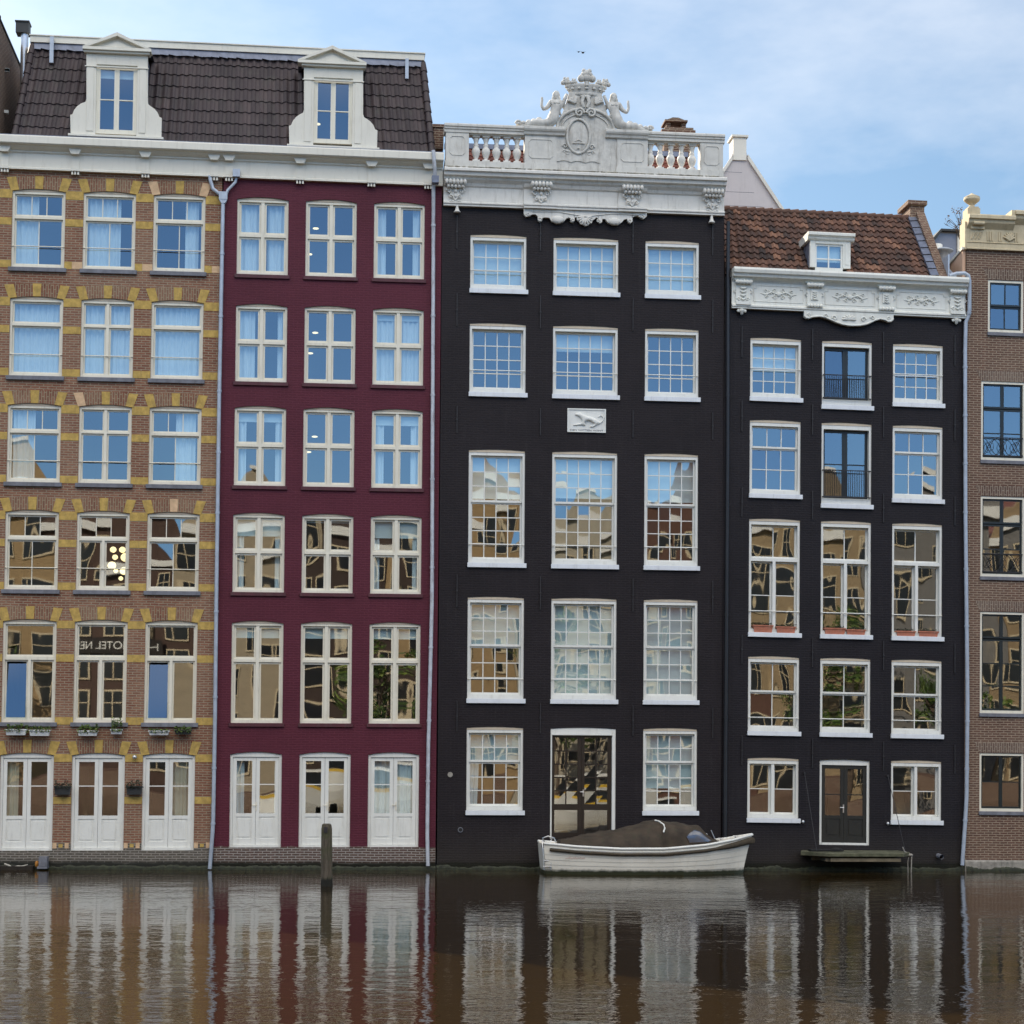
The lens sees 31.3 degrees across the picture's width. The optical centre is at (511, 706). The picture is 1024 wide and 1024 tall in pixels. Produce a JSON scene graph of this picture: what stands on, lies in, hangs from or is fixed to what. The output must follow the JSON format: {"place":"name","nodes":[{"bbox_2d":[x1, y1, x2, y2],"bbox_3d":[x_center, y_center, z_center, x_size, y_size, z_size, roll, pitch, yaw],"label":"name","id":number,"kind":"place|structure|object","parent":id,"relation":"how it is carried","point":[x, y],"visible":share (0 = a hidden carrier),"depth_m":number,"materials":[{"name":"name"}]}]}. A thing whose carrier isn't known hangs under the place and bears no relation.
{"place":"outdoors","nodes":[
{"label":"outdoors","id":0,"kind":"place"},
{"bbox_2d":[0,869,1023,1023],"bbox_3d":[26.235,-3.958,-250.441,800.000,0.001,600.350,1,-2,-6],"label":"water","id":1,"kind":"structure","parent":0,"point":[409,947],"depth_m":28.45,"materials":[{"name":"brown liquid"}]},
{"bbox_2d":[321,823,332,886],"bbox_3d":[-4.218,3.859,41.694,0.288,2.384,0.282,1,-2,-6],"label":"mooring post","id":2,"kind":"object","parent":1,"relation":"in","point":[326,856],"visible":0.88,"depth_m":41.59,"materials":[{"name":"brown wood"}]},
{"bbox_2d":[537,820,754,874],"bbox_3d":[3.516,3.730,47.542,5.671,1.604,1.958,1,-2,-6],"label":"motor boat","id":3,"kind":"object","parent":1,"relation":"on","point":[654,847],"visible":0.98,"depth_m":46.76,"materials":[{"name":"white paint"}]},
{"bbox_2d":[0,0,1023,234],"label":"sky","id":4,"kind":"structure","parent":0,"point":[861,106],"materials":[{"name":"blue"}]},
{"bbox_2d":[723,134,783,208],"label":"gabled house","id":5,"kind":"structure","parent":0,"point":[747,185],"depth_m":54.46,"materials":[{"name":"paint"}]},
{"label":"ground","id":6,"kind":"structure","parent":0,"visible":0},
{"bbox_2d":[0,15,19,133],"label":"neighbour house","id":7,"kind":"structure","parent":6,"relation":"on","point":[9,77],"depth_m":48.81,"materials":[{"name":"brown brick"}]},
{"bbox_2d":[0,20,239,869],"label":"canal house","id":8,"kind":"structure","parent":6,"relation":"on","point":[113,197],"depth_m":47.51,"materials":[{"name":"brown brick"}]},
{"bbox_2d":[4,723,28,734],"bbox_3d":[-12.659,0.564,46.758,0.638,0.332,0.286,1,-2,-6],"label":"window box","id":9,"kind":"object","parent":8,"relation":"on","point":[10,730],"visible":1,"depth_m":46.70,"materials":[{"name":"white plastic"}]},
{"bbox_2d":[0,753,53,850],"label":"door","id":10,"kind":"structure","parent":8,"relation":"in","point":[17,833],"depth_m":47.00,"materials":[{"name":"white paint"}]},
{"bbox_2d":[0,619,56,726],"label":"window","id":11,"kind":"structure","parent":8,"relation":"in","point":[28,720],"depth_m":47.06,"materials":[{"name":"beige paint"}]},
{"bbox_2d":[1,510,59,593],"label":"window","id":12,"kind":"structure","parent":8,"relation":"in","point":[8,589],"depth_m":47.16,"materials":[{"name":"beige paint"}]},
{"bbox_2d":[3,403,61,486],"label":"window","id":13,"kind":"structure","parent":8,"relation":"in","point":[24,431],"depth_m":47.31,"materials":[{"name":"beige paint"}]},
{"bbox_2d":[6,297,63,380],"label":"window","id":14,"kind":"structure","parent":8,"relation":"in","point":[36,323],"depth_m":47.46,"materials":[{"name":"beige paint"}]},
{"bbox_2d":[8,189,65,272],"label":"window","id":15,"kind":"structure","parent":8,"relation":"in","point":[26,219],"depth_m":47.47,"materials":[{"name":"beige paint"}]},
{"bbox_2d":[28,725,50,735],"bbox_3d":[-12.102,0.610,46.807,0.599,0.278,0.276,1,-2,-6],"label":"window box","id":16,"kind":"object","parent":8,"relation":"attached to","point":[41,732],"visible":1,"depth_m":46.76,"materials":[{"name":"white plastic"}]},
{"bbox_2d":[37,856,48,868],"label":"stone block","id":17,"kind":"structure","parent":8,"relation":"attached to","point":[43,862],"depth_m":46.58,"materials":[{"name":"grey stone"}]},
{"bbox_2d":[53,779,71,794],"bbox_3d":[-11.519,2.056,46.883,0.474,0.400,0.249,1,-2,-6],"label":"window box","id":18,"kind":"object","parent":8,"relation":"attached to","point":[61,789],"visible":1,"depth_m":46.83,"materials":[{"name":"plastic"}]},
{"bbox_2d":[77,724,98,735],"bbox_3d":[-10.885,0.580,46.953,0.558,0.342,0.300,1,-2,-6],"label":"window box","id":19,"kind":"object","parent":8,"relation":"attached to","point":[82,732],"visible":1,"depth_m":46.89,"materials":[{"name":"white plastic"}]},
{"bbox_2d":[71,753,124,850],"bbox_3d":[-10.680,2.455,47.199,1.352,2.522,0.159,1,-2,-6],"label":"door","id":20,"kind":"structure","parent":8,"relation":"in","point":[85,830],"depth_m":47.17,"materials":[{"name":"white paint"}]},
{"bbox_2d":[70,620,127,726],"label":"window","id":21,"kind":"structure","parent":8,"relation":"in","point":[102,722],"depth_m":47.26,"materials":[{"name":"beige paint"}]},
{"bbox_2d":[73,511,130,594],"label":"window","id":22,"kind":"structure","parent":8,"relation":"in","point":[102,589],"depth_m":47.35,"materials":[{"name":"beige paint"}]},
{"bbox_2d":[75,405,132,487],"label":"window","id":23,"kind":"structure","parent":8,"relation":"in","point":[105,433],"depth_m":47.42,"materials":[{"name":"beige paint"}]},
{"bbox_2d":[77,299,134,382],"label":"window","id":24,"kind":"structure","parent":8,"relation":"in","point":[107,325],"depth_m":47.62,"materials":[{"name":"beige paint"}]},
{"bbox_2d":[79,192,136,274],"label":"window","id":25,"kind":"structure","parent":8,"relation":"in","point":[102,220],"depth_m":47.70,"materials":[{"name":"beige paint"}]},
{"bbox_2d":[110,717,122,733],"bbox_3d":[-10.161,0.480,47.017,0.324,0.455,0.274,1,-2,-6],"label":"window box","id":26,"kind":"object","parent":8,"relation":"on","point":[116,731],"visible":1,"depth_m":46.97,"materials":[{"name":"white plastic"}]},
{"bbox_2d":[126,780,142,794],"bbox_3d":[-9.706,2.071,47.071,0.477,0.389,0.253,1,-2,-6],"label":"window box","id":27,"kind":"object","parent":8,"relation":"attached to","point":[132,789],"visible":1,"depth_m":47.02,"materials":[{"name":"plastic"}]},
{"bbox_2d":[148,728,169,734],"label":"window box","id":28,"kind":"object","parent":8,"relation":"attached to","point":[157,731],"visible":1,"depth_m":47.06,"materials":[{"name":"white plastic"}]},
{"bbox_2d":[141,753,194,849],"bbox_3d":[-8.905,2.465,47.436,1.347,2.522,0.260,1,-2,-6],"label":"door","id":29,"kind":"structure","parent":8,"relation":"in","point":[173,830],"depth_m":47.38,"materials":[{"name":"white paint"}]},
{"bbox_2d":[141,621,197,726],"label":"window","id":30,"kind":"structure","parent":8,"relation":"in","point":[169,721],"depth_m":47.45,"materials":[{"name":"beige paint"}]},
{"bbox_2d":[143,512,200,595],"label":"window","id":31,"kind":"structure","parent":8,"relation":"in","point":[150,590],"depth_m":47.53,"materials":[{"name":"beige paint"}]},
{"bbox_2d":[146,406,202,488],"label":"window","id":32,"kind":"structure","parent":8,"relation":"in","point":[185,436],"depth_m":47.68,"materials":[{"name":"beige paint"}]},
{"bbox_2d":[148,301,204,383],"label":"window","id":33,"kind":"structure","parent":8,"relation":"in","point":[177,326],"depth_m":47.84,"materials":[{"name":"beige paint"}]},
{"bbox_2d":[150,194,206,276],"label":"window","id":34,"kind":"structure","parent":8,"relation":"in","point":[192,222],"depth_m":47.82,"materials":[{"name":"beige paint"}]},
{"bbox_2d":[174,725,191,733],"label":"window box","id":35,"kind":"object","parent":8,"relation":"attached to","point":[186,730],"visible":1,"depth_m":47.14,"materials":[{"name":"plastic"}]},
{"bbox_2d":[213,43,443,869],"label":"canal house","id":36,"kind":"structure","parent":6,"relation":"on","point":[328,571],"depth_m":48.07,"materials":[{"name":"red brick"}]},
{"bbox_2d":[229,752,281,847],"bbox_3d":[-6.680,2.425,47.668,1.332,2.491,0.265,1,-2,-6],"label":"door","id":37,"kind":"structure","parent":36,"relation":"in","point":[243,830],"depth_m":47.60,"materials":[{"name":"white paint"}]},
{"bbox_2d":[229,621,283,726],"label":"window","id":38,"kind":"structure","parent":36,"relation":"in","point":[257,630],"depth_m":47.69,"materials":[{"name":"beige paint"}]},
{"bbox_2d":[230,513,285,595],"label":"window","id":39,"kind":"structure","parent":36,"relation":"in","point":[259,525],"depth_m":47.82,"materials":[{"name":"beige paint"}]},
{"bbox_2d":[232,406,286,489],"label":"window","id":40,"kind":"structure","parent":36,"relation":"in","point":[259,414],"depth_m":47.89,"materials":[{"name":"beige paint"}]},
{"bbox_2d":[233,304,287,385],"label":"window","id":41,"kind":"structure","parent":36,"relation":"in","point":[246,342],"depth_m":47.97,"materials":[{"name":"beige paint"}]},
{"bbox_2d":[234,198,289,278],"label":"window","id":42,"kind":"structure","parent":36,"relation":"in","point":[251,212],"depth_m":48.10,"materials":[{"name":"beige paint"}]},
{"bbox_2d":[298,752,350,846],"bbox_3d":[-4.898,2.433,47.803,1.331,2.491,0.164,1,-2,-6],"label":"door","id":43,"kind":"structure","parent":36,"relation":"in","point":[310,824],"depth_m":47.78,"materials":[{"name":"white paint"}]},
{"bbox_2d":[298,622,352,726],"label":"window","id":44,"kind":"structure","parent":36,"relation":"in","point":[326,631],"depth_m":47.89,"materials":[{"name":"beige paint"}]},
{"bbox_2d":[299,514,353,596],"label":"window","id":45,"kind":"structure","parent":36,"relation":"in","point":[327,552],"depth_m":47.96,"materials":[{"name":"beige paint"}]},
{"bbox_2d":[301,408,355,490],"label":"window","id":46,"kind":"structure","parent":36,"relation":"in","point":[328,446],"depth_m":48.04,"materials":[{"name":"beige paint"}]},
{"bbox_2d":[302,306,356,387],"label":"window","id":47,"kind":"structure","parent":36,"relation":"in","point":[329,310],"depth_m":48.11,"materials":[{"name":"beige paint"}]},
{"bbox_2d":[303,200,357,280],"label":"window","id":48,"kind":"structure","parent":36,"relation":"in","point":[331,238],"depth_m":48.19,"materials":[{"name":"beige paint"}]},
{"bbox_2d":[367,752,418,846],"bbox_3d":[-3.121,2.445,48.041,1.334,2.491,0.265,1,-2,-6],"label":"door","id":49,"kind":"structure","parent":36,"relation":"in","point":[393,813],"depth_m":47.99,"materials":[{"name":"white paint"}]},
{"bbox_2d":[367,622,421,727],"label":"window","id":50,"kind":"structure","parent":36,"relation":"in","point":[394,631],"depth_m":48.08,"materials":[{"name":"beige paint"}]},
{"bbox_2d":[368,515,422,597],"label":"window","id":51,"kind":"structure","parent":36,"relation":"in","point":[396,527],"depth_m":48.18,"materials":[{"name":"beige paint"}]},
{"bbox_2d":[369,409,423,491],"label":"window","id":52,"kind":"structure","parent":36,"relation":"in","point":[396,418],"depth_m":48.27,"materials":[{"name":"beige paint"}]},
{"bbox_2d":[370,308,424,389],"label":"window","id":53,"kind":"structure","parent":36,"relation":"in","point":[397,332],"depth_m":48.40,"materials":[{"name":"beige paint"}]},
{"bbox_2d":[372,202,425,282],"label":"window","id":54,"kind":"structure","parent":36,"relation":"in","point":[380,239],"depth_m":48.42,"materials":[{"name":"beige paint"}]},
{"bbox_2d":[435,69,729,869],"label":"canal house","id":55,"kind":"structure","parent":6,"relation":"on","point":[580,611],"depth_m":48.74,"materials":[{"name":"black brick"}]},
{"bbox_2d":[465,727,524,814],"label":"window","id":56,"kind":"structure","parent":55,"relation":"in","point":[485,745],"depth_m":48.36,"materials":[{"name":"white paint"}]},
{"bbox_2d":[466,597,525,703],"bbox_3d":[-0.427,-1.493,48.390,1.566,2.824,0.364,1,-2,-6],"label":"window","id":57,"kind":"structure","parent":55,"relation":"in","point":[493,622],"depth_m":48.45,"materials":[{"name":"white paint"}]},
{"bbox_2d":[467,450,525,567],"bbox_3d":[-0.401,-5.237,48.496,1.566,3.141,0.364,1,-2,-6],"label":"window","id":58,"kind":"structure","parent":55,"relation":"in","point":[493,474],"depth_m":48.56,"materials":[{"name":"white paint"}]},
{"bbox_2d":[469,235,527,294],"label":"window","id":59,"kind":"structure","parent":55,"relation":"in","point":[497,262],"depth_m":48.78,"materials":[{"name":"glass"}]},
{"bbox_2d":[469,323,527,397],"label":"window","id":60,"kind":"structure","parent":55,"relation":"in","point":[497,328],"depth_m":48.58,"materials":[{"name":"white paint"}]},
{"bbox_2d":[550,728,615,838],"bbox_3d":[1.870,2.081,48.521,1.753,3.045,0.200,1,-2,-6],"label":"door","id":61,"kind":"structure","parent":55,"relation":"in","point":[610,734],"depth_m":48.51,"materials":[{"name":"black paint"}]},
{"bbox_2d":[550,598,617,703],"bbox_3d":[1.910,-1.473,48.635,1.818,2.825,0.364,1,-2,-6],"label":"window","id":62,"kind":"structure","parent":55,"relation":"in","point":[583,630],"depth_m":48.75,"materials":[{"name":"white paint"}]},
{"bbox_2d":[551,452,618,569],"bbox_3d":[1.936,-5.217,48.741,1.818,3.142,0.364,1,-2,-6],"label":"window","id":63,"kind":"structure","parent":55,"relation":"in","point":[575,475],"depth_m":48.81,"materials":[{"name":"white paint"}]},
{"bbox_2d":[552,326,619,399],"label":"window","id":64,"kind":"structure","parent":55,"relation":"in","point":[583,339],"depth_m":48.88,"materials":[{"name":"white paint"}]},
{"bbox_2d":[553,238,619,297],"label":"window","id":65,"kind":"structure","parent":55,"relation":"in","point":[582,267],"depth_m":49.04,"materials":[{"name":"blue glass"}]},
{"bbox_2d":[642,728,698,815],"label":"window","id":66,"kind":"structure","parent":55,"relation":"in","point":[669,754],"depth_m":48.89,"materials":[{"name":"white paint"}]},
{"bbox_2d":[643,454,699,570],"bbox_3d":[4.260,-5.199,48.984,1.527,3.141,0.364,1,-2,-6],"label":"window","id":67,"kind":"structure","parent":55,"relation":"in","point":[668,478],"depth_m":49.05,"materials":[{"name":"white paint"}]},
{"bbox_2d":[643,599,699,704],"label":"window","id":68,"kind":"structure","parent":55,"relation":"in","point":[670,625],"depth_m":49.00,"materials":[{"name":"white paint"}]},
{"bbox_2d":[644,328,700,402],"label":"window","id":69,"kind":"structure","parent":55,"relation":"in","point":[659,333],"depth_m":49.07,"materials":[{"name":"white paint"}]},
{"bbox_2d":[645,241,700,299],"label":"window","id":70,"kind":"structure","parent":55,"relation":"in","point":[671,267],"depth_m":49.28,"materials":[{"name":"glass"}]},
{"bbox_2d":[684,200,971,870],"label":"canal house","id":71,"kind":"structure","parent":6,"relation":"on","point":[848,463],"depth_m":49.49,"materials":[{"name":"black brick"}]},
{"bbox_2d":[751,622,773,632],"bbox_3d":[6.718,-2.126,49.091,0.588,0.309,0.225,1,-2,-6],"label":"window box","id":72,"kind":"object","parent":71,"relation":"on","point":[766,627],"visible":1,"depth_m":49.03,"materials":[{"name":"ceramic"}]},
{"bbox_2d":[746,758,800,822],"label":"window","id":73,"kind":"structure","parent":71,"relation":"in","point":[770,816],"depth_m":49.01,"materials":[{"name":"white paint"}]},
{"bbox_2d":[747,656,800,735],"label":"window","id":74,"kind":"structure","parent":71,"relation":"in","point":[756,730],"depth_m":49.10,"materials":[{"name":"white paint"}]},
{"bbox_2d":[748,519,801,637],"bbox_3d":[7.051,-3.451,49.197,1.469,3.206,0.300,1,-2,-6],"label":"window","id":75,"kind":"structure","parent":71,"relation":"in","point":[772,561],"depth_m":49.22,"materials":[{"name":"white paint"}]},
{"bbox_2d":[749,338,802,402],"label":"window","id":76,"kind":"structure","parent":71,"relation":"in","point":[773,355],"depth_m":49.43,"materials":[{"name":"white paint"}]},
{"bbox_2d":[749,420,802,499],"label":"window","id":77,"kind":"structure","parent":71,"relation":"in","point":[766,493],"depth_m":49.30,"materials":[{"name":"white paint"}]},
{"bbox_2d":[775,623,796,632],"bbox_3d":[7.365,-2.096,49.168,0.588,0.302,0.197,1,-2,-6],"label":"window box","id":78,"kind":"object","parent":71,"relation":"on","point":[784,629],"visible":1,"depth_m":49.09,"materials":[{"name":"ceramic"}]},
{"bbox_2d":[822,625,845,633],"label":"window box","id":79,"kind":"object","parent":71,"relation":"on","point":[836,630],"visible":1,"depth_m":49.23,"materials":[{"name":"ceramic"}]},
{"bbox_2d":[819,759,868,844],"bbox_3d":[8.931,2.577,49.250,1.390,2.312,0.164,1,-2,-6],"label":"door","id":80,"kind":"structure","parent":71,"relation":"in","point":[842,829],"depth_m":49.23,"materials":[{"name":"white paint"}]},
{"bbox_2d":[819,658,872,737],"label":"window","id":81,"kind":"structure","parent":71,"relation":"in","point":[857,732],"depth_m":49.30,"materials":[{"name":"white paint"}]},
{"bbox_2d":[820,521,872,639],"bbox_3d":[9.009,-3.409,49.401,1.455,3.206,0.300,1,-2,-6],"label":"window","id":82,"kind":"structure","parent":71,"relation":"in","point":[836,525],"depth_m":49.41,"materials":[{"name":"white paint"}]},
{"bbox_2d":[820,423,873,509],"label":"window","id":83,"kind":"structure","parent":71,"relation":"in","point":[843,501],"depth_m":49.47,"materials":[{"name":"white paint"}]},
{"bbox_2d":[821,341,873,410],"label":"window","id":84,"kind":"structure","parent":71,"relation":"in","point":[832,403],"depth_m":49.50,"materials":[{"name":"white paint"}]},
{"bbox_2d":[801,772,909,861],"bbox_3d":[9.178,2.928,48.686,2.942,2.349,0.950,1,-2,-6],"label":"landing stage","id":85,"kind":"object","parent":71,"relation":"attached to","point":[836,854],"visible":1,"depth_m":48.35,"materials":[{"name":"brown wood"}]},
{"bbox_2d":[902,847,912,871],"bbox_3d":[10.550,4.107,48.772,0.308,0.741,0.140,1,-2,-6],"label":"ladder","id":86,"kind":"object","parent":85,"relation":"attached to","point":[910,855],"visible":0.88,"depth_m":48.75,"materials":[{"name":"grey metal"}]},
{"bbox_2d":[845,627,865,634],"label":"window box","id":87,"kind":"object","parent":71,"relation":"on","point":[855,631],"visible":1,"depth_m":49.29,"materials":[{"name":"ceramic"}]},
{"bbox_2d":[894,628,915,635],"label":"window box","id":88,"kind":"object","parent":71,"relation":"on","point":[907,632],"visible":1,"depth_m":49.43,"materials":[{"name":"ceramic"}]},
{"bbox_2d":[890,760,943,824],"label":"window","id":89,"kind":"structure","parent":71,"relation":"in","point":[913,818],"depth_m":49.42,"materials":[{"name":"white paint"}]},
{"bbox_2d":[891,523,943,641],"bbox_3d":[10.975,-3.368,49.606,1.467,3.206,0.300,1,-2,-6],"label":"window","id":90,"kind":"structure","parent":71,"relation":"in","point":[898,527],"depth_m":49.61,"materials":[{"name":"white paint"}]},
{"bbox_2d":[891,660,943,738],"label":"window","id":91,"kind":"structure","parent":71,"relation":"in","point":[907,733],"depth_m":49.52,"materials":[{"name":"white paint"}]},
{"bbox_2d":[892,344,944,408],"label":"window","id":92,"kind":"structure","parent":71,"relation":"in","point":[897,348],"depth_m":49.77,"materials":[{"name":"white paint"}]},
{"bbox_2d":[892,425,944,503],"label":"window","id":93,"kind":"structure","parent":71,"relation":"in","point":[900,429],"depth_m":49.71,"materials":[{"name":"white paint"}]},
{"bbox_2d":[918,628,938,636],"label":"window box","id":94,"kind":"object","parent":71,"relation":"on","point":[927,633],"visible":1,"depth_m":49.50,"materials":[{"name":"ceramic"}]},
{"bbox_2d":[933,193,1023,871],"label":"canal house","id":95,"kind":"structure","parent":6,"relation":"on","point":[986,252],"depth_m":49.89,"materials":[{"name":"brown brick"}]},
{"bbox_2d":[944,207,962,239],"bbox_3d":[12.499,-13.556,51.562,0.558,1.170,0.754,1,-2,-6],"label":"roof shrub","id":96,"kind":"object","parent":95,"relation":"on","point":[958,222],"visible":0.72,"depth_m":51.58,"materials":[{"name":"green plant"}]},
{"bbox_2d":[979,612,1023,716],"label":"window","id":97,"kind":"structure","parent":95,"relation":"in","point":[984,712],"depth_m":49.78,"materials":[{"name":"beige paint"}]},
{"bbox_2d":[979,753,1023,814],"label":"window","id":98,"kind":"structure","parent":95,"relation":"in","point":[983,810],"depth_m":49.69,"materials":[{"name":"beige paint"}]},
{"bbox_2d":[980,381,1023,464],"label":"window","id":99,"kind":"structure","parent":95,"relation":"in","point":[985,459],"depth_m":49.95,"materials":[{"name":"black paint"}]},
{"bbox_2d":[980,496,1023,580],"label":"window","id":100,"kind":"structure","parent":95,"relation":"in","point":[984,575],"depth_m":49.87,"materials":[{"name":"black paint"}]},
{"bbox_2d":[987,280,1023,336],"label":"window","id":101,"kind":"structure","parent":95,"relation":"in","point":[1018,332],"depth_m":50.05,"materials":[{"name":"black paint"}]}
]}

